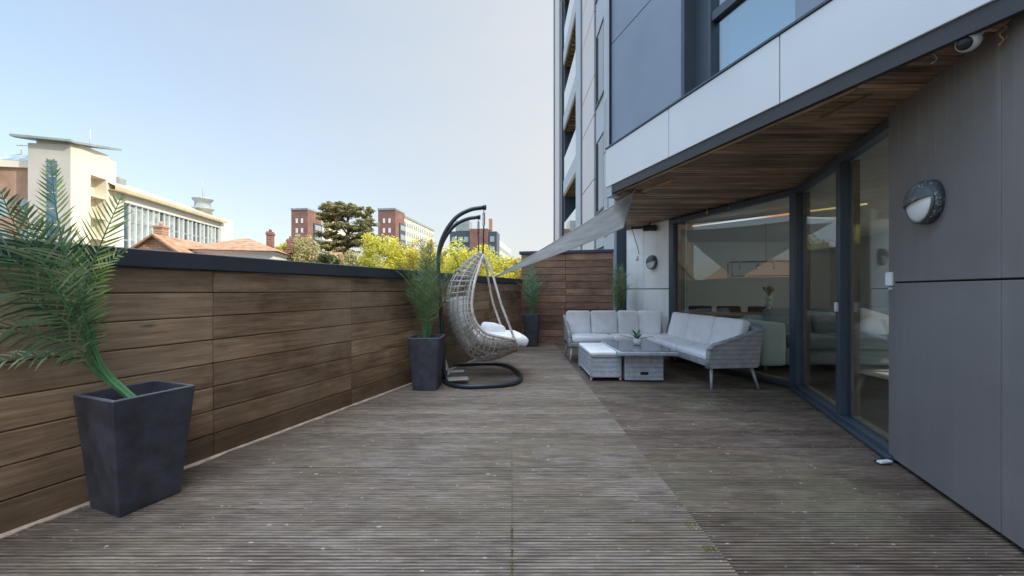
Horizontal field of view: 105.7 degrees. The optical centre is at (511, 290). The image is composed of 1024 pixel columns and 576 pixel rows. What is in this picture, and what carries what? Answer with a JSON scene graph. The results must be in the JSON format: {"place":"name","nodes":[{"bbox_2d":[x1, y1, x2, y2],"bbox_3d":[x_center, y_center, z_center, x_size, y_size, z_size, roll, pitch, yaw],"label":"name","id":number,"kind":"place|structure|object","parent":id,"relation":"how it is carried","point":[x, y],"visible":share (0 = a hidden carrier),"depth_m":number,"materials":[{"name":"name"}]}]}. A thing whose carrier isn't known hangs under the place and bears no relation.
{"place":"outdoors","nodes":[
{"label":"outdoors","id":0,"kind":"place"},
{"bbox_2d":[0,130,232,247],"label":"office building","id":1,"kind":"structure","parent":0,"point":[88,173],"depth_m":56.73,"materials":[{"name":"concrete"}]},
{"bbox_2d":[0,199,7,216],"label":"window","id":2,"kind":"structure","parent":1,"relation":"in","point":[1,200],"depth_m":53.07,"materials":[{"name":"white glass"}]},
{"bbox_2d":[20,199,27,215],"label":"window","id":3,"kind":"structure","parent":1,"relation":"in","point":[24,201],"depth_m":53.44,"materials":[{"name":"clear glass"}]},
{"bbox_2d":[0,0,552,262],"label":"sky","id":4,"kind":"structure","parent":0,"point":[431,111],"materials":[{"name":"blue"}]},
{"bbox_2d":[297,243,345,264],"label":"house","id":5,"kind":"structure","parent":0,"point":[337,253],"depth_m":38.00,"materials":[{"name":"orange brick"}]},
{"bbox_2d":[291,208,361,251],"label":"brick tower","id":6,"kind":"structure","parent":0,"point":[304,221],"depth_m":110.53,"materials":[{"name":"red brick"}]},
{"bbox_2d":[315,225,321,231],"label":"window","id":7,"kind":"structure","parent":6,"relation":"in","point":[319,228],"depth_m":114.46,"materials":[{"name":"clear glass"}]},
{"bbox_2d":[324,246,388,267],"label":"building","id":8,"kind":"structure","parent":0,"point":[355,249],"depth_m":85.26,"materials":[{"name":"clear glass"}]},
{"bbox_2d":[0,343,738,575],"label":"deck","id":9,"kind":"structure","parent":0,"point":[408,480],"depth_m":2.07,"materials":[{"name":"grey wood"}]},
{"bbox_2d":[0,158,194,516],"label":"potted palm","id":10,"kind":"object","parent":9,"relation":"on","point":[133,439],"visible":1,"depth_m":1.96,"materials":[{"name":"green plant"}]},
{"bbox_2d":[0,238,522,538],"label":"timber fence","id":11,"kind":"object","parent":9,"relation":"on","point":[254,350],"visible":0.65,"depth_m":2.70,"materials":[{"name":"brown wood"}]},
{"bbox_2d":[395,239,465,390],"bbox_3d":[-0.985,0.264,4.528,0.935,1.771,0.957,0,0,0],"label":"potted palm","id":12,"kind":"object","parent":9,"relation":"on","point":[426,350],"visible":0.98,"depth_m":4.42,"materials":[{"name":"green plant"}]},
{"bbox_2d":[436,205,528,388],"bbox_3d":[-0.426,0.034,5.219,1.172,2.225,1.450,0,0,-11],"label":"hanging chair","id":13,"kind":"object","parent":9,"relation":"on","point":[487,334],"visible":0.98,"depth_m":4.88,"materials":[{"name":"grey wicker"}]},
{"bbox_2d":[517,264,544,346],"bbox_3d":[0.453,0.258,8.000,0.729,1.785,0.642,0,0,-32],"label":"potted palm","id":14,"kind":"object","parent":9,"relation":"on","point":[531,320],"visible":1,"depth_m":7.89,"materials":[{"name":"green plant"}]},
{"bbox_2d":[510,400,717,574],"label":"moss","id":15,"kind":"object","parent":9,"relation":"on","point":[704,548],"visible":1,"depth_m":1.74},
{"bbox_2d":[378,208,433,251],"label":"brick tower","id":16,"kind":"structure","parent":0,"point":[395,222],"depth_m":113.50,"materials":[{"name":"red brick"}]},
{"bbox_2d":[450,219,510,274],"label":"apartment block","id":17,"kind":"structure","parent":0,"point":[466,232],"depth_m":109.24,"materials":[{"name":"red brick"}]},
{"bbox_2d":[554,343,1023,575],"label":"deck","id":18,"kind":"structure","parent":0,"point":[769,479],"depth_m":2.29,"materials":[{"name":"grey wood"}]},
{"bbox_2d":[519,249,626,343],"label":"timber wall","id":19,"kind":"structure","parent":18,"relation":"on","point":[578,280],"depth_m":8.27,"materials":[{"name":"brown wood"}]},
{"bbox_2d":[578,343,620,379],"bbox_3d":[1.200,0.967,5.400,0.394,0.366,0.896,0,0,0],"label":"bench","id":20,"kind":"object","parent":18,"relation":"on","point":[599,360],"visible":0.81,"depth_m":4.97,"materials":[{"name":"grey wicker"}]},
{"bbox_2d":[609,263,632,310],"bbox_3d":[2.091,0.305,7.543,0.440,1.690,0.491,0,0,35],"label":"potted palm","id":21,"kind":"object","parent":18,"relation":"on","point":[618,292],"visible":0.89,"depth_m":7.50,"materials":[{"name":"green plant"}]},
{"bbox_2d":[601,341,678,380],"bbox_3d":[1.705,0.954,5.320,0.740,0.393,1.040,0,0,1],"label":"coffee table","id":22,"kind":"object","parent":18,"relation":"on","point":[644,360],"visible":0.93,"depth_m":4.93,"materials":[{"name":"grey wicker"}]},
{"bbox_2d":[620,330,647,344],"bbox_3d":[1.719,0.654,5.361,0.438,0.205,0.195,0,0,0],"label":"potted plant","id":23,"kind":"object","parent":22,"relation":"on","point":[637,340],"visible":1,"depth_m":5.33,"materials":[{"name":"green plant"}]},
{"bbox_2d":[563,310,764,389],"bbox_3d":[1.923,0.750,5.633,2.059,0.807,2.392,0,0,0],"label":"corner sofa","id":24,"kind":"object","parent":18,"relation":"on","point":[711,343],"visible":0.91,"depth_m":5.59,"materials":[{"name":"grey fabric"}]},
{"bbox_2d":[873,458,892,463],"bbox_3d":[2.502,1.150,2.608,0.122,0.021,0.051,0,0,-10],"label":"door stop","id":25,"kind":"object","parent":18,"relation":"on","point":[883,461],"depth_m":2.59,"materials":[{"name":"white plastic"}]},
{"bbox_3d":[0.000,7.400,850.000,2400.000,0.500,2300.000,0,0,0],"label":"ground","id":26,"kind":"structure","parent":0,"visible":0},
{"bbox_2d":[130,221,206,252],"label":"house","id":27,"kind":"structure","parent":26,"relation":"on","point":[159,238],"depth_m":25.31,"materials":[{"name":"orange brick"}]},
{"bbox_2d":[187,229,294,259],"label":"house","id":28,"kind":"structure","parent":26,"relation":"on","point":[243,247],"depth_m":27.87,"materials":[{"name":"orange tile"}]},
{"bbox_2d":[275,241,286,250],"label":"tree","id":29,"kind":"object","parent":26,"relation":"on","point":[283,246],"visible":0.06,"depth_m":39.34,"materials":[{"name":"yellow plant"}]},
{"bbox_2d":[280,233,333,262],"bbox_3d":[-17.613,1.090,33.098,4.670,12.131,4.435,0,0,0],"label":"tree","id":30,"kind":"object","parent":26,"relation":"on","point":[302,254],"visible":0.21,"depth_m":32.47,"materials":[{"name":"green plant"}]},
{"bbox_2d":[313,250,345,264],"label":"tree","id":31,"kind":"object","parent":26,"relation":"on","point":[332,257],"visible":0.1,"depth_m":26.52,"materials":[{"name":"green plant"}]},
{"bbox_2d":[313,201,384,257],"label":"pine tree","id":32,"kind":"object","parent":26,"relation":"on","point":[337,212],"visible":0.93,"depth_m":44.05,"materials":[{"name":"green plant"}]},
{"bbox_2d":[332,249,374,266],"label":"tree","id":33,"kind":"object","parent":26,"relation":"on","point":[350,259],"visible":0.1,"depth_m":35.32,"materials":[{"name":"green plant"}]},
{"bbox_2d":[357,232,410,268],"bbox_3d":[-8.998,1.558,27.134,3.874,11.195,4.334,0,0,-22],"label":"tree","id":34,"kind":"object","parent":26,"relation":"on","point":[369,257],"visible":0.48,"depth_m":26.32,"materials":[{"name":"yellow plant"}]},
{"bbox_2d":[383,241,419,270],"bbox_3d":[-8.932,1.557,30.971,3.768,11.197,3.627,0,0,38],"label":"tree","id":35,"kind":"object","parent":26,"relation":"on","point":[403,247],"visible":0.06,"depth_m":30.63,"materials":[{"name":"yellow plant"}]},
{"bbox_2d":[397,235,447,272],"bbox_3d":[-6.368,1.630,28.020,3.736,11.051,4.100,0,0,37],"label":"tree","id":36,"kind":"object","parent":26,"relation":"on","point":[413,255],"visible":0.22,"depth_m":27.58,"materials":[{"name":"yellow plant"}]},
{"bbox_2d":[444,251,464,271],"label":"tree","id":37,"kind":"object","parent":26,"relation":"on","point":[447,255],"visible":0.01,"depth_m":32.40,"materials":[{"name":"yellow plant"}]},
{"bbox_2d":[440,237,495,275],"bbox_3d":[-2.858,1.786,24.961,4.247,10.741,4.181,0,0,0],"label":"tree","id":38,"kind":"object","parent":26,"relation":"on","point":[467,256],"visible":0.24,"depth_m":24.69,"materials":[{"name":"yellow plant"}]},
{"bbox_2d":[480,250,513,277],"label":"tree","id":39,"kind":"object","parent":26,"relation":"on","point":[500,262],"visible":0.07,"depth_m":27.86,"materials":[{"name":"yellow plant"}]},
{"bbox_2d":[499,255,520,278],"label":"tree","id":40,"kind":"object","parent":26,"relation":"on","point":[517,274],"visible":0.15,"depth_m":30.30,"materials":[{"name":"yellow plant"}]},
{"bbox_2d":[553,0,1023,548],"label":"apartment building","id":41,"kind":"structure","parent":26,"relation":"on","point":[811,140],"depth_m":3.06,"materials":[{"name":"grey metal"}]},
{"bbox_2d":[495,187,636,276],"bbox_3d":[0.841,-0.734,5.890,2.465,1.035,2.551,0,0,0],"label":"shade sail","id":42,"kind":"object","parent":41,"relation":"attached to","point":[610,220],"visible":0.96,"depth_m":5.99,"materials":[{"name":"grey fabric"}]},
{"bbox_2d":[595,131,603,215],"bbox_3d":[2.125,-2.760,9.295,0.090,1.780,0.863,0,0,0],"label":"window","id":43,"kind":"structure","parent":41,"relation":"in","point":[600,146],"depth_m":9.33,"materials":[{"name":"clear glass"}]},
{"bbox_2d":[595,16,603,109],"bbox_3d":[2.125,-5.410,9.295,0.090,1.780,0.863,0,0,0],"label":"window","id":44,"kind":"structure","parent":41,"relation":"in","point":[600,39],"depth_m":9.33,"materials":[{"name":"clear glass"}]},
{"bbox_2d":[632,229,638,260],"bbox_3d":[2.329,-0.855,7.300,0.146,0.614,0.060,0,0,0],"label":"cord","id":45,"kind":"object","parent":41,"relation":"hanging from","point":[637,258],"visible":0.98,"depth_m":7.29,"materials":[{"name":"plastic"}]},
{"bbox_2d":[631,223,656,230],"bbox_3d":[2.394,-1.145,7.046,0.440,0.168,0.218,0,0,15],"label":"floodlight","id":46,"kind":"object","parent":41,"relation":"attached to","point":[649,227],"visible":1,"depth_m":6.94,"materials":[{"name":"black plastic"}]},
{"bbox_2d":[646,255,657,268],"bbox_3d":[2.534,-0.510,7.085,0.100,0.260,0.260,0,0,-16],"label":"wall lamp","id":47,"kind":"object","parent":41,"relation":"attached to","point":[651,261],"visible":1,"depth_m":7.02,"materials":[{"name":"metal"}]},
{"bbox_2d":[688,306,711,311],"bbox_3d":[3.762,0.726,7.649,0.440,0.819,0.482,0,0,14],"label":"dining chair","id":48,"kind":"object","parent":41,"relation":"on","point":[701,308],"visible":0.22,"depth_m":7.82,"materials":[{"name":"grey fabric"}]},
{"bbox_2d":[686,311,761,316],"bbox_3d":[4.000,0.772,6.950,1.900,0.725,0.780,0,0,14],"label":"dining table","id":49,"kind":"object","parent":41,"relation":"on","point":[729,314],"visible":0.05,"depth_m":6.82,"materials":[{"name":"brown wood"}]},
{"bbox_2d":[762,286,774,308],"bbox_3d":[4.487,0.161,6.779,0.179,0.468,0.177,0,0,39],"label":"vase","id":50,"kind":"object","parent":49,"relation":"on","point":[769,299],"visible":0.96,"depth_m":6.75,"materials":[{"name":"grey ceramic"}]},
{"bbox_2d":[716,306,740,317],"bbox_3d":[4.267,0.726,7.523,0.440,0.819,0.482,0,0,14],"label":"dining chair","id":51,"kind":"object","parent":41,"relation":"on","point":[728,308],"visible":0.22,"depth_m":7.69,"materials":[{"name":"grey fabric"}]},
{"bbox_2d":[671,188,793,386],"bbox_3d":[3.067,-0.023,5.579,0.135,2.345,2.148,0,0,-16],"label":"window","id":52,"kind":"structure","parent":41,"relation":"in","point":[675,226],"depth_m":5.13,"materials":[{"name":"grey glass"}]},
{"bbox_2d":[682,0,794,95],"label":"window","id":53,"kind":"structure","parent":41,"relation":"in","point":[751,22],"depth_m":3.44,"materials":[{"name":"blue glass"}]},
{"bbox_2d":[727,260,788,276],"bbox_3d":[4.420,-0.712,6.750,1.131,0.936,0.291,0,0,16],"label":"pendant light","id":54,"kind":"object","parent":41,"relation":"hanging from","point":[757,266],"visible":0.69,"depth_m":6.75,"materials":[{"name":"black plastic"}]},
{"bbox_2d":[748,306,772,311],"bbox_3d":[4.810,0.726,7.388,0.440,0.819,0.482,0,0,14],"label":"dining chair","id":55,"kind":"object","parent":41,"relation":"on","point":[756,308],"visible":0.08,"depth_m":7.58,"materials":[{"name":"grey fabric"}]},
{"bbox_2d":[734,308,888,370],"bbox_3d":[4.766,0.701,5.861,2.668,0.868,1.082,0,0,0],"label":"indoor sofa","id":56,"kind":"object","parent":41,"relation":"on","point":[874,335],"visible":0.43,"depth_m":5.41,"materials":[{"name":"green fabric"}]},
{"bbox_2d":[794,157,837,415],"bbox_3d":[3.167,-0.023,3.984,0.135,2.345,1.163,0,0,20],"label":"sliding door","id":57,"kind":"structure","parent":41,"relation":"in","point":[801,198],"depth_m":4.44,"materials":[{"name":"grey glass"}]},
{"bbox_2d":[834,118,898,460],"bbox_3d":[2.792,-0.023,3.017,0.160,2.345,0.906,0,0,21],"label":"sliding door","id":58,"kind":"structure","parent":41,"relation":"in","point":[847,306],"depth_m":3.38,"materials":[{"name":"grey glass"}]},
{"bbox_2d":[885,272,894,289],"bbox_3d":[2.576,-0.061,2.640,0.030,0.122,0.050,0,0,0],"label":"door sensor","id":59,"kind":"object","parent":41,"relation":"attached to","point":[889,278],"depth_m":2.63,"materials":[{"name":"white plastic"}]},
{"bbox_2d":[903,180,945,223],"bbox_3d":[2.403,-0.517,2.288,0.100,0.254,0.254,0,0,20],"label":"wall lamp","id":60,"kind":"object","parent":41,"relation":"attached to","point":[924,202],"visible":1,"depth_m":2.22,"materials":[{"name":"metal"}]},
{"bbox_2d":[955,30,985,52],"bbox_3d":[2.162,-1.179,1.835,0.104,0.094,0.104,0,0,0],"label":"security camera","id":61,"kind":"object","parent":41,"relation":"attached to","point":[968,43],"visible":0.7,"depth_m":1.81,"materials":[{"name":"white plastic"}]},
{"bbox_2d":[998,23,1007,45],"bbox_3d":[2.261,-1.178,1.780,0.053,0.099,0.026,0,0,0],"label":"cable","id":62,"kind":"object","parent":41,"relation":"hanging from","point":[1000,35],"visible":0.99,"depth_m":1.78,"materials":[{"name":"brown"}]}
]}

